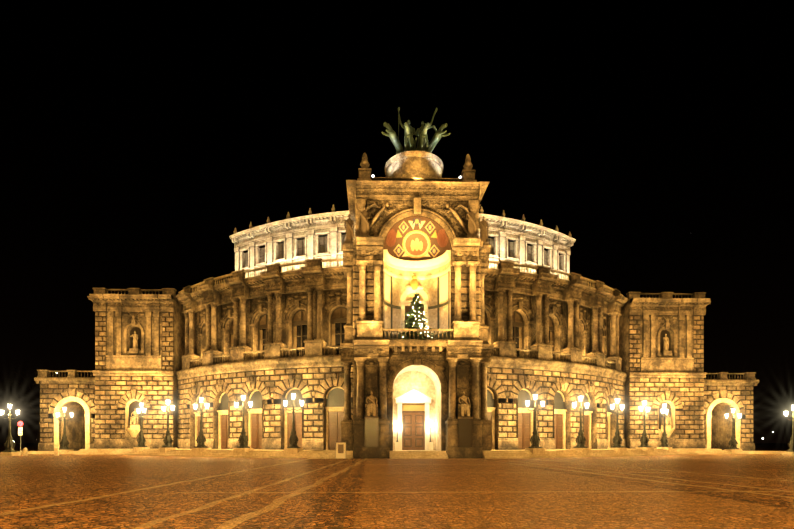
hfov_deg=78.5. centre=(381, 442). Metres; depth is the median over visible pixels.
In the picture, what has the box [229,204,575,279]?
auditorium drum
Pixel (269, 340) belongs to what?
curved foyer facade
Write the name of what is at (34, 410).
bare winter trees
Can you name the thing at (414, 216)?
triumphal arch
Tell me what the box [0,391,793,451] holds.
cast iron candelabra
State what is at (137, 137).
sky
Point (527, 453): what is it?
platform steps and plinths
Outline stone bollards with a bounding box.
[23,448,58,455]
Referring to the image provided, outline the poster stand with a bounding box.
[335,443,345,458]
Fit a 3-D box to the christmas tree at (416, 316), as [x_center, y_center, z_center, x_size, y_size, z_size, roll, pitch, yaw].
[2.909,-10.738,41.785,3.437,4.682,3.463,0,0,-25]
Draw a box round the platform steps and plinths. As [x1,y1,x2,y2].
[0,442,793,458]
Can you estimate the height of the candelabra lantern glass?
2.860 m
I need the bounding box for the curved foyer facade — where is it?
[175,258,627,449]
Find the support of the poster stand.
on the theaterplatz cobbles
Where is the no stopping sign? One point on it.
(20, 428)
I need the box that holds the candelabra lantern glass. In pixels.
[0,394,793,426]
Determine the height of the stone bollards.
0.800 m
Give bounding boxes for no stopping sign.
[17,421,22,451]
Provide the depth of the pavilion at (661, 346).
57.47 m
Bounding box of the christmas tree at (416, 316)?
[396,293,433,338]
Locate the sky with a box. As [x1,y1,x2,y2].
[0,0,793,442]
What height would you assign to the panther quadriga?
5.094 m
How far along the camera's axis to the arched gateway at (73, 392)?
57.74 m
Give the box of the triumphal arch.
[340,150,492,457]
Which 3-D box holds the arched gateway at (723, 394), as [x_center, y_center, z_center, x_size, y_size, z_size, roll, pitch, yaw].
[42.050,-3.684,65.487,8.030,9.950,12.380,0,0,-1]
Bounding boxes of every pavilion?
[87,288,189,448]
[616,292,710,448]
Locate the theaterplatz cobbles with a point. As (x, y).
(678, 491)
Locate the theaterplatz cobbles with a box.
[0,443,793,528]
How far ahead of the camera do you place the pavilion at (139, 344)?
55.95 m
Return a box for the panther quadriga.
[381,107,450,153]
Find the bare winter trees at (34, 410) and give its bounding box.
[0,370,730,449]

